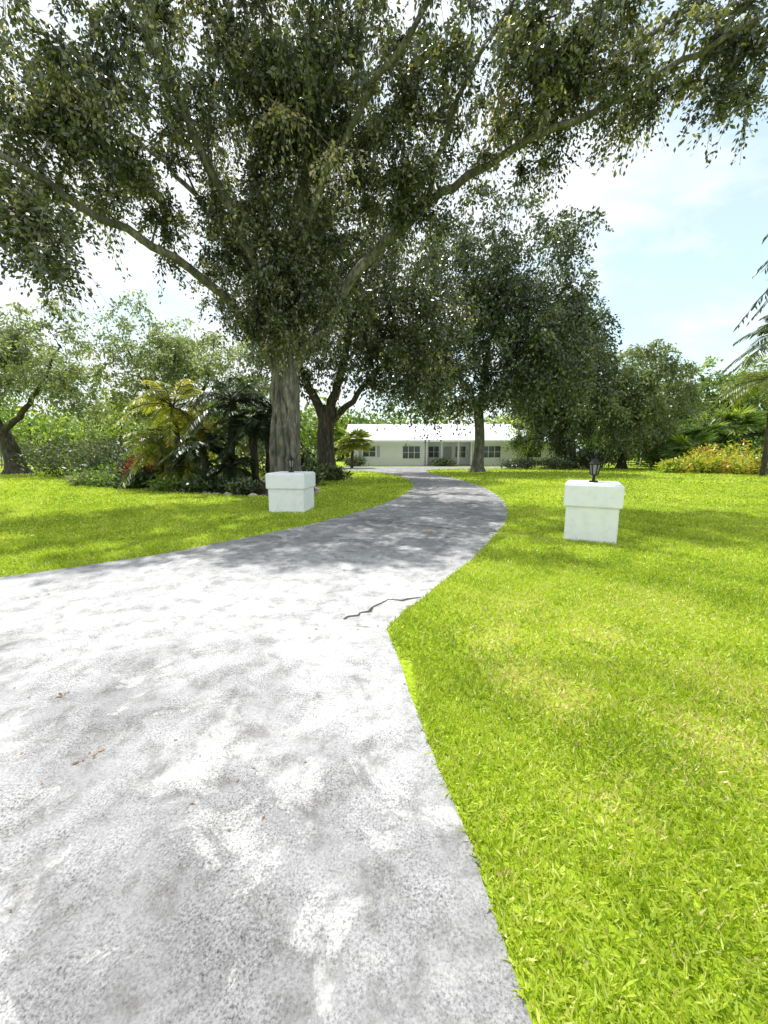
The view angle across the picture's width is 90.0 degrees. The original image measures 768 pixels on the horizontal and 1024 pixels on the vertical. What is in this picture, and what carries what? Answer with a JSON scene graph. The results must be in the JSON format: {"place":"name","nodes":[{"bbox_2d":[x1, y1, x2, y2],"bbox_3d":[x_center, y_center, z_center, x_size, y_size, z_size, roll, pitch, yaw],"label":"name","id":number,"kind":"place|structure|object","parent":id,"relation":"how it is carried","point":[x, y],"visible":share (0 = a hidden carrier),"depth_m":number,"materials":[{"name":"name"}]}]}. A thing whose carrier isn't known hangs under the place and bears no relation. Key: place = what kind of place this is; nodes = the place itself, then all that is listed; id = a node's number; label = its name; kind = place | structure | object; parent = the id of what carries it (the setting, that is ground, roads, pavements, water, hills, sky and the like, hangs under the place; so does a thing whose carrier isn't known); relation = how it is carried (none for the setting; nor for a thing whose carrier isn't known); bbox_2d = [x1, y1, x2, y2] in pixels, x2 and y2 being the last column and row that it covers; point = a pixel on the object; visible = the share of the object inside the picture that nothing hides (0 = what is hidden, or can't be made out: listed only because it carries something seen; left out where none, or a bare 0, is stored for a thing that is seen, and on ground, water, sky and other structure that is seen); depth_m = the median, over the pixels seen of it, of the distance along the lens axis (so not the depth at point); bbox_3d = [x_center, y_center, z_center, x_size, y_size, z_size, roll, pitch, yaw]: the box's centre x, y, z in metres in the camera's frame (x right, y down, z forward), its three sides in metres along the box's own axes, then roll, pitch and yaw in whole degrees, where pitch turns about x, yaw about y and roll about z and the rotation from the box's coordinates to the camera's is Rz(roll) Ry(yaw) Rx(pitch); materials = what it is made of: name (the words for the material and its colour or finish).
{"place":"outdoors","nodes":[
{"label":"outdoors","id":0,"kind":"place"},
{"bbox_2d":[0,467,531,1023],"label":"concrete driveway","id":1,"kind":"structure","parent":0,"point":[338,883],"depth_m":1.69,"materials":[{"name":"concrete"}]},
{"bbox_2d":[9,480,766,1012],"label":"fallen leaves","id":2,"kind":"object","parent":1,"relation":"on","point":[253,766],"visible":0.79,"depth_m":1.94,"materials":[{"name":"brown plant"}]},
{"bbox_2d":[0,453,767,1023],"bbox_3d":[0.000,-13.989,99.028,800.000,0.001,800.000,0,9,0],"label":"ground","id":3,"kind":"structure","parent":0,"point":[408,673],"depth_m":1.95,"materials":[{"name":"plant"}]},
{"bbox_2d":[0,428,57,467],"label":"shrub","id":4,"kind":"object","parent":3,"relation":"on","point":[22,448],"visible":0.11,"depth_m":35.38,"materials":[{"name":"green plant"}]},
{"bbox_2d":[0,430,90,469],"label":"shrub","id":5,"kind":"object","parent":3,"relation":"on","point":[26,447],"visible":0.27,"depth_m":31.94,"materials":[{"name":"green plant"}]},
{"bbox_2d":[8,437,96,476],"bbox_3d":[-19.502,-3.326,23.770,5.718,2.570,4.679,0,9,0],"label":"shrub","id":6,"kind":"object","parent":3,"relation":"on","point":[35,462],"visible":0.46,"depth_m":23.07,"materials":[{"name":"green plant"}]},
{"bbox_2d":[0,295,119,474],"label":"live oak tree","id":7,"kind":"object","parent":3,"relation":"on","point":[19,361],"visible":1,"depth_m":24.47,"materials":[{"name":"green plant"}]},
{"bbox_2d":[33,431,125,470],"bbox_3d":[-23.316,-4.542,29.698,7.258,3.281,5.549,0,9,0],"label":"shrub","id":8,"kind":"object","parent":3,"relation":"on","point":[64,445],"visible":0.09,"depth_m":29.01,"materials":[{"name":"green plant"}]},
{"bbox_2d":[32,425,131,478],"bbox_3d":[-16.842,-3.405,21.957,4.389,3.146,4.081,4,10,25],"label":"shrub","id":9,"kind":"object","parent":3,"relation":"on","point":[99,442],"visible":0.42,"depth_m":21.45,"materials":[{"name":"green plant"}]},
{"bbox_2d":[77,414,140,463],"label":"shrub","id":10,"kind":"object","parent":3,"relation":"on","point":[115,439],"visible":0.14,"depth_m":25.93,"materials":[{"name":"green plant"}]},
{"bbox_2d":[127,417,198,474],"bbox_3d":[-13.890,-4.429,25.072,5.958,4.347,4.932,8,12,40],"label":"shrub","id":11,"kind":"object","parent":3,"relation":"on","point":[153,434],"visible":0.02,"depth_m":24.52,"materials":[{"name":"green plant"}]},
{"bbox_2d":[60,289,270,438],"bbox_3d":[-15.299,-10.195,30.315,16.694,14.024,9.373,-2,9,-12],"label":"live oak tree","id":12,"kind":"object","parent":3,"relation":"on","point":[169,358],"visible":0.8,"depth_m":28.98,"materials":[{"name":"green plant"}]},
{"bbox_2d":[194,418,264,472],"bbox_3d":[-9.853,-4.450,24.705,5.664,4.317,4.359,4,10,26],"label":"shrub","id":13,"kind":"object","parent":3,"relation":"on","point":[236,452],"visible":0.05,"depth_m":24.34,"materials":[{"name":"green plant"}]},
{"bbox_2d":[175,476,315,495],"bbox_3d":[-8.420,-1.476,19.081,15.365,0.001,7.600,5,10,27],"label":"mulch bed","id":14,"kind":"object","parent":3,"relation":"on","point":[264,492],"visible":0.05,"depth_m":14.65,"materials":[{"name":"soil"}]},
{"bbox_2d":[63,470,102,485],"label":"shrub","id":15,"kind":"object","parent":14,"relation":"on","point":[76,480],"visible":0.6,"depth_m":16.86,"materials":[{"name":"green plant"}]},
{"bbox_2d":[61,459,125,479],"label":"shrub","id":16,"kind":"object","parent":14,"relation":"on","point":[108,468],"visible":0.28,"depth_m":17.53,"materials":[{"name":"green plant"}]},
{"bbox_2d":[57,433,134,482],"bbox_3d":[-14.085,-2.640,19.094,3.463,2.583,3.162,6,11,32],"label":"shrub","id":17,"kind":"object","parent":14,"relation":"on","point":[89,462],"visible":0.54,"depth_m":18.65,"materials":[{"name":"green plant"}]},
{"bbox_2d":[82,470,122,487],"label":"shrub","id":18,"kind":"object","parent":14,"relation":"on","point":[102,479],"visible":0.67,"depth_m":16.24,"materials":[{"name":"green plant"}]},
{"bbox_2d":[115,453,141,473],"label":"shrub","id":19,"kind":"object","parent":14,"relation":"on","point":[123,465],"visible":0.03,"depth_m":17.55,"materials":[{"name":"green plant"}]},
{"bbox_2d":[108,469,160,489],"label":"shrub","id":20,"kind":"object","parent":14,"relation":"on","point":[138,479],"visible":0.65,"depth_m":15.49,"materials":[{"name":"green plant"}]},
{"bbox_2d":[119,456,168,477],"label":"shrub","id":21,"kind":"object","parent":14,"relation":"on","point":[128,466],"visible":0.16,"depth_m":16.66,"materials":[{"name":"red plant"}]},
{"bbox_2d":[117,426,201,490],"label":"areca palm","id":22,"kind":"object","parent":14,"relation":"on","point":[155,451],"visible":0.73,"depth_m":15.24,"materials":[{"name":"green plant"}]},
{"bbox_2d":[108,407,213,471],"bbox_3d":[-11.068,-3.416,19.733,4.737,4.054,3.806,0,9,0],"label":"shrub","id":23,"kind":"object","parent":14,"relation":"on","point":[139,423],"visible":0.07,"depth_m":19.20,"materials":[{"name":"green plant"}]},
{"bbox_2d":[130,430,200,469],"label":"date palm","id":24,"kind":"object","parent":14,"relation":"on","point":[156,438],"visible":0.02,"depth_m":18.23,"materials":[{"name":"green plant"}]},
{"bbox_2d":[110,378,224,472],"bbox_3d":[-8.479,-3.194,16.004,4.281,4.464,4.358,0,9,0],"label":"areca palm","id":25,"kind":"object","parent":14,"relation":"on","point":[170,409],"visible":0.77,"depth_m":15.15,"materials":[{"name":"green plant"}]},
{"bbox_2d":[142,474,197,491],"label":"shrub","id":26,"kind":"object","parent":14,"relation":"on","point":[162,485],"visible":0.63,"depth_m":14.40,"materials":[{"name":"green plant"}]},
{"bbox_2d":[148,453,213,492],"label":"shrub","id":27,"kind":"object","parent":14,"relation":"on","point":[178,470],"visible":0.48,"depth_m":15.26,"materials":[{"name":"green plant"}]},
{"bbox_2d":[157,433,247,486],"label":"date palm","id":28,"kind":"object","parent":14,"relation":"on","point":[195,446],"visible":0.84,"depth_m":14.47,"materials":[{"name":"green plant"}]},
{"bbox_2d":[155,410,249,477],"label":"areca palm","id":29,"kind":"object","parent":14,"relation":"on","point":[239,445],"visible":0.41,"depth_m":15.68,"materials":[{"name":"green plant"}]},
{"bbox_2d":[175,473,231,492],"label":"shrub","id":30,"kind":"object","parent":14,"relation":"on","point":[206,485],"visible":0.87,"depth_m":14.03,"materials":[{"name":"green plant"}]},
{"bbox_2d":[115,485,321,496],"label":"edging stones","id":31,"kind":"object","parent":14,"relation":"on","point":[317,489],"visible":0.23,"depth_m":13.89,"materials":[{"name":"stone"}]},
{"bbox_2d":[176,377,271,479],"bbox_3d":[-6.200,-3.185,15.986,3.708,4.462,4.444,0,9,0],"label":"date palm","id":32,"kind":"object","parent":14,"relation":"on","point":[240,398],"visible":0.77,"depth_m":15.21,"materials":[{"name":"green plant"}]},
{"bbox_2d":[198,455,265,493],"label":"date palm","id":33,"kind":"object","parent":14,"relation":"on","point":[233,471],"visible":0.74,"depth_m":14.34,"materials":[{"name":"green plant"}]},
{"bbox_2d":[218,475,266,494],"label":"shrub","id":34,"kind":"object","parent":14,"relation":"on","point":[242,486],"visible":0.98,"depth_m":13.48,"materials":[{"name":"green plant"}]},
{"bbox_2d":[206,407,301,483],"bbox_3d":[-5.072,-2.512,15.443,3.708,3.289,3.266,0,9,0],"label":"date palm","id":35,"kind":"object","parent":14,"relation":"on","point":[243,423],"visible":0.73,"depth_m":14.82,"materials":[{"name":"green plant"}]},
{"bbox_2d":[224,396,312,472],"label":"date palm","id":36,"kind":"object","parent":14,"relation":"on","point":[265,418],"visible":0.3,"depth_m":15.50,"materials":[{"name":"green plant"}]},
{"bbox_2d":[259,448,318,479],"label":"shrub","id":37,"kind":"object","parent":14,"relation":"on","point":[302,460],"visible":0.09,"depth_m":18.79,"materials":[{"name":"green plant"}]},
{"bbox_2d":[301,457,330,485],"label":"shrub","id":38,"kind":"object","parent":14,"relation":"on","point":[320,475],"visible":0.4,"depth_m":17.01,"materials":[{"name":"green plant"}]},
{"bbox_2d":[225,430,315,476],"bbox_3d":[-6.925,-4.264,23.349,5.431,4.585,4.611,-2,9,-15],"label":"shrub","id":39,"kind":"object","parent":3,"relation":"on","point":[261,457],"visible":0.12,"depth_m":22.96,"materials":[{"name":"green plant"}]},
{"bbox_2d":[268,486,313,512],"bbox_3d":[-2.370,-0.314,9.921,0.900,0.650,0.900,1,9,6],"label":"gate pillar","id":40,"kind":"object","parent":3,"relation":"on","point":[290,500],"visible":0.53,"depth_m":9.48,"materials":[{"name":"white paint"}]},
{"bbox_2d":[265,472,315,488],"bbox_3d":[-2.370,-0.815,9.842,0.980,0.365,0.980,1,9,6],"label":"cap","id":41,"kind":"object","parent":40,"relation":"on","point":[290,481],"visible":0.85,"depth_m":9.37,"materials":[{"name":"white paint"}]},
{"bbox_2d":[267,471,313,473],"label":"cap slab","id":42,"kind":"structure","parent":41,"relation":"on","point":[294,472],"depth_m":9.70,"materials":[{"name":"concrete"}]},
{"bbox_2d":[287,454,294,471],"bbox_3d":[-2.370,-1.245,9.775,0.194,0.465,0.210,1,9,6],"label":"post lantern","id":43,"kind":"object","parent":41,"relation":"on","point":[290,460],"visible":0.94,"depth_m":9.73,"materials":[{"name":"black metal"}]},
{"bbox_2d":[321,462,354,480],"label":"shrub","id":44,"kind":"object","parent":3,"relation":"on","point":[334,472],"visible":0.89,"depth_m":19.92,"materials":[{"name":"green plant"}]},
{"bbox_2d":[225,173,481,470],"bbox_3d":[-1.550,-9.368,20.518,12.745,15.458,9.295,4,10,23],"label":"ficus tree","id":45,"kind":"object","parent":3,"relation":"on","point":[405,341],"visible":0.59,"depth_m":20.07,"materials":[{"name":"green plant"}]},
{"bbox_2d":[341,454,366,465],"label":"shrub","id":46,"kind":"object","parent":3,"relation":"on","point":[357,461],"visible":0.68,"depth_m":39.95,"materials":[{"name":"green plant"}]},
{"bbox_2d":[334,426,374,467],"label":"sabal palm","id":47,"kind":"object","parent":3,"relation":"on","point":[345,444],"visible":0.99,"depth_m":34.56,"materials":[{"name":"green plant"}]},
{"bbox_2d":[0,389,766,460],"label":"distant trees","id":48,"kind":"object","parent":3,"relation":"on","point":[39,426],"visible":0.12,"depth_m":63.27,"materials":[{"name":"green plant"}]},
{"bbox_2d":[0,0,767,494],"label":"ficus tree","id":49,"kind":"object","parent":3,"relation":"on","point":[286,88],"visible":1,"depth_m":9.89,"materials":[{"name":"green plant"}]},
{"bbox_2d":[354,442,424,465],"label":"wall","id":50,"kind":"structure","parent":3,"relation":"on","point":[390,453],"depth_m":41.57,"materials":[{"name":"white paint"}]},
{"bbox_2d":[377,446,379,456],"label":"shutter","id":51,"kind":"object","parent":50,"relation":"attached to","point":[378,451],"visible":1,"depth_m":41.45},
{"bbox_2d":[402,445,420,458],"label":"window frame","id":52,"kind":"object","parent":50,"relation":"attached to","point":[408,452],"visible":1,"depth_m":41.45,"materials":[{"name":"wood"}]},
{"bbox_2d":[345,424,517,439],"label":"roof","id":53,"kind":"structure","parent":50,"relation":"on","point":[390,432],"depth_m":42.86,"materials":[{"name":"metal"}]},
{"bbox_2d":[373,440,509,441],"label":"fascia","id":54,"kind":"structure","parent":53,"relation":"attached to","point":[438,441],"depth_m":40.58,"materials":[{"name":"white paint"}]},
{"bbox_2d":[430,457,457,466],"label":"shrub","id":55,"kind":"object","parent":3,"relation":"on","point":[445,462],"visible":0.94,"depth_m":40.14,"materials":[{"name":"green plant"}]},
{"bbox_2d":[425,442,469,463],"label":"wall","id":56,"kind":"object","parent":3,"relation":"on","point":[463,460],"depth_m":43.23,"materials":[{"name":"white paint"}]},
{"bbox_2d":[428,446,439,457],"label":"window frame","id":57,"kind":"object","parent":56,"relation":"attached to","point":[433,453],"visible":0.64,"depth_m":43.27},
{"bbox_2d":[443,446,451,459],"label":"door","id":58,"kind":"structure","parent":56,"relation":"in","point":[447,452],"depth_m":43.22,"materials":[{"name":"white paint"}]},
{"bbox_2d":[454,446,466,457],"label":"window frame","id":59,"kind":"object","parent":56,"relation":"attached to","point":[460,452],"visible":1,"depth_m":43.25,"materials":[{"name":"wood"}]},
{"bbox_2d":[424,464,470,465],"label":"porch slab","id":60,"kind":"structure","parent":3,"relation":"on","point":[453,465],"depth_m":41.32,"materials":[{"name":"concrete"}]},
{"bbox_2d":[426,442,427,464],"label":"porch column","id":61,"kind":"structure","parent":60,"relation":"on","point":[426,452],"depth_m":41.26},
{"bbox_2d":[457,442,459,464],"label":"porch column","id":62,"kind":"structure","parent":60,"relation":"on","point":[458,453],"depth_m":41.33,"materials":[{"name":"wood"}]},
{"bbox_2d":[470,442,472,464],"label":"porch column","id":63,"kind":"structure","parent":60,"relation":"on","point":[471,446],"depth_m":41.33,"materials":[{"name":"wood"}]},
{"bbox_2d":[353,177,626,472],"bbox_3d":[7.296,-12.400,27.305,18.939,19.322,11.243,0,9,0],"label":"shade tree","id":64,"kind":"object","parent":3,"relation":"on","point":[496,287],"visible":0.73,"depth_m":25.41,"materials":[{"name":"green plant"}]},
{"bbox_2d":[469,442,517,465],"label":"wall","id":65,"kind":"structure","parent":3,"relation":"on","point":[507,455],"depth_m":41.58,"materials":[{"name":"white paint"}]},
{"bbox_2d":[484,445,501,457],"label":"window frame","id":66,"kind":"object","parent":65,"relation":"attached to","point":[494,451],"visible":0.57,"depth_m":41.44,"materials":[{"name":"wood"}]},
{"bbox_2d":[489,446,494,451],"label":"window glass","id":67,"kind":"object","parent":66,"relation":"in","point":[491,448],"visible":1,"depth_m":41.38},
{"bbox_2d":[495,446,500,451],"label":"window glass","id":68,"kind":"object","parent":66,"relation":"in","point":[497,448],"visible":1,"depth_m":41.38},
{"bbox_2d":[497,456,542,469],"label":"shrub","id":69,"kind":"object","parent":3,"relation":"on","point":[521,463],"visible":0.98,"depth_m":33.39,"materials":[{"name":"green plant"}]},
{"bbox_2d":[503,421,555,461],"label":"tree","id":70,"kind":"object","parent":3,"relation":"on","point":[528,450],"visible":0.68,"depth_m":38.46,"materials":[{"name":"green plant"}]},
{"bbox_2d":[517,443,566,464],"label":"wing wall","id":71,"kind":"structure","parent":3,"relation":"on","point":[544,454],"depth_m":43.02,"materials":[{"name":"white paint"}]},
{"bbox_2d":[539,453,582,469],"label":"shrub","id":72,"kind":"object","parent":3,"relation":"on","point":[553,463],"visible":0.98,"depth_m":32.86,"materials":[{"name":"green plant"}]},
{"bbox_2d":[495,292,627,467],"bbox_3d":[15.281,-11.358,34.161,11.955,16.315,8.947,0,9,0],"label":"shade tree","id":73,"kind":"object","parent":3,"relation":"on","point":[558,427],"visible":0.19,"depth_m":33.33,"materials":[{"name":"green plant"}]},
{"bbox_2d":[541,426,598,459],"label":"tree","id":74,"kind":"object","parent":3,"relation":"on","point":[558,449],"visible":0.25,"depth_m":39.10,"materials":[{"name":"green plant"}]},
{"bbox_2d":[570,445,611,469],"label":"shrub","id":75,"kind":"object","parent":3,"relation":"on","point":[584,463],"visible":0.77,"depth_m":33.29,"materials":[{"name":"green plant"}]},
{"bbox_2d":[564,506,619,544],"bbox_3d":[3.600,0.189,6.710,0.780,0.650,0.780,5,10,27],"label":"gate pillar","id":76,"kind":"object","parent":3,"relation":"on","point":[587,524],"visible":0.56,"depth_m":6.36,"materials":[{"name":"white paint"}]},
{"bbox_2d":[563,481,624,508],"bbox_3d":[3.600,-0.312,6.631,0.860,0.365,0.860,5,10,27],"label":"cap","id":77,"kind":"object","parent":76,"relation":"on","point":[601,496],"visible":0.85,"depth_m":6.25,"materials":[{"name":"white paint"}]},
{"bbox_2d":[589,455,600,482],"bbox_3d":[3.600,-0.742,6.564,0.194,0.465,0.210,5,10,27],"label":"post lantern","id":78,"kind":"object","parent":77,"relation":"on","point":[594,465],"visible":0.99,"depth_m":6.52,"materials":[{"name":"black metal"}]},
{"bbox_2d":[567,480,622,485],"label":"cap slab","id":79,"kind":"structure","parent":77,"relation":"on","point":[606,483],"depth_m":6.40,"materials":[{"name":"concrete"}]},
{"bbox_2d":[564,441,626,467],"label":"shrub","id":80,"kind":"object","parent":3,"relation":"on","point":[603,449],"visible":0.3,"depth_m":35.71,"materials":[{"name":"green plant"}]},
{"bbox_2d":[569,338,714,468],"bbox_3d":[21.231,-8.687,33.616,10.793,11.603,9.219,0,9,0],"label":"weeping tree","id":81,"kind":"object","parent":3,"relation":"on","point":[640,426],"visible":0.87,"depth_m":31.64,"materials":[{"name":"green plant"}]},
{"bbox_2d":[629,438,667,468],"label":"shrub","id":82,"kind":"object","parent":3,"relation":"on","point":[654,458],"visible":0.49,"depth_m":33.39,"materials":[{"name":"green plant"}]},
{"bbox_2d":[627,380,711,465],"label":"broadleaf tree","id":83,"kind":"object","parent":3,"relation":"on","point":[687,417],"visible":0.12,"depth_m":37.77,"materials":[{"name":"green plant"}]},
{"bbox_2d":[653,456,697,473],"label":"croton shrub","id":84,"kind":"object","parent":3,"relation":"on","point":[670,465],"visible":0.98,"depth_m":27.11,"materials":[{"name":"yellow plant"}]},
{"bbox_2d":[658,428,716,458],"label":"sabal palm","id":85,"kind":"object","parent":3,"relation":"on","point":[701,436],"visible":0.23,"depth_m":30.89,"materials":[{"name":"green plant"}]},
{"bbox_2d":[659,433,722,459],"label":"sabal palm","id":86,"kind":"object","parent":3,"relation":"on","point":[679,443],"visible":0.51,"depth_m":29.79,"materials":[{"name":"green plant"}]},
{"bbox_2d":[680,418,729,450],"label":"sabal palm","id":87,"kind":"object","parent":3,"relation":"on","point":[713,425],"visible":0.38,"depth_m":31.85,"materials":[{"name":"green plant"}]},
{"bbox_2d":[683,442,728,471],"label":"croton shrub","id":88,"kind":"object","parent":3,"relation":"on","point":[709,450],"visible":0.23,"depth_m":27.92,"materials":[{"name":"yellow plant"}]},
{"bbox_2d":[681,452,735,473],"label":"croton shrub","id":89,"kind":"object","parent":3,"relation":"on","point":[703,464],"visible":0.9,"depth_m":26.39,"materials":[{"name":"yellow plant"}]},
{"bbox_2d":[673,408,761,452],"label":"broadleaf tree","id":90,"kind":"object","parent":3,"relation":"on","point":[704,419],"visible":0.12,"depth_m":33.45,"materials":[{"name":"green plant"}]},
{"bbox_2d":[675,354,767,417],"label":"broadleaf tree","id":91,"kind":"object","parent":3,"relation":"on","point":[715,384],"visible":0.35,"depth_m":37.55,"materials":[{"name":"green plant"}]},
{"bbox_2d":[713,434,761,472],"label":"croton shrub","id":92,"kind":"object","parent":3,"relation":"on","point":[731,449],"visible":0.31,"depth_m":27.42,"materials":[{"name":"yellow plant"}]},
{"bbox_2d":[710,358,767,475],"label":"coconut palm","id":93,"kind":"object","parent":3,"relation":"on","point":[762,381],"visible":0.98,"depth_m":23.84,"materials":[{"name":"green plant"}]},
{"bbox_2d":[712,404,765,446],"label":"sabal palm","id":94,"kind":"object","parent":3,"relation":"on","point":[736,430],"visible":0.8,"depth_m":31.26,"materials":[{"name":"green plant"}]},
{"bbox_2d":[714,315,767,389],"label":"coconut palm","id":95,"kind":"object","parent":3,"relation":"on","point":[762,330],"visible":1,"depth_m":19.93,"materials":[{"name":"green plant"}]},
{"bbox_2d":[715,451,767,474],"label":"croton shrub","id":96,"kind":"object","parent":3,"relation":"on","point":[740,465],"visible":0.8,"depth_m":25.65,"materials":[{"name":"yellow plant"}]},
{"bbox_2d":[719,434,764,468],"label":"shrub","id":97,"kind":"object","parent":3,"relation":"on","point":[758,445],"visible":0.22,"depth_m":30.12,"materials":[{"name":"green plant"}]},
{"bbox_2d":[733,234,767,331],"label":"coconut palm","id":98,"kind":"object","parent":3,"relation":"on","point":[760,301],"visible":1,"depth_m":10.31,"materials":[{"name":"green plant"}]},
{"bbox_2d":[740,361,767,439],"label":"broadleaf tree","id":99,"kind":"object","parent":3,"relation":"on","point":[754,369],"visible":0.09,"depth_m":39.49,"materials":[{"name":"green plant"}]},
{"bbox_2d":[749,414,766,450],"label":"sabal palm","id":100,"kind":"object","parent":3,"relation":"on","point":[762,423],"visible":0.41,"depth_m":30.90,"materials":[{"name":"green plant"}]},
{"bbox_2d":[748,448,767,473],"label":"croton shrub","id":101,"kind":"object","parent":3,"relation":"on","point":[759,457],"visible":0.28,"depth_m":25.51,"materials":[{"name":"green plant"}]},
{"bbox_2d":[0,0,767,451],"label":"sky","id":102,"kind":"structure","parent":0,"point":[683,253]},
{"bbox_2d":[576,452,651,464],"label":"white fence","id":103,"kind":"object","parent":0,"point":[628,462],"visible":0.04,"depth_m":43.00,"materials":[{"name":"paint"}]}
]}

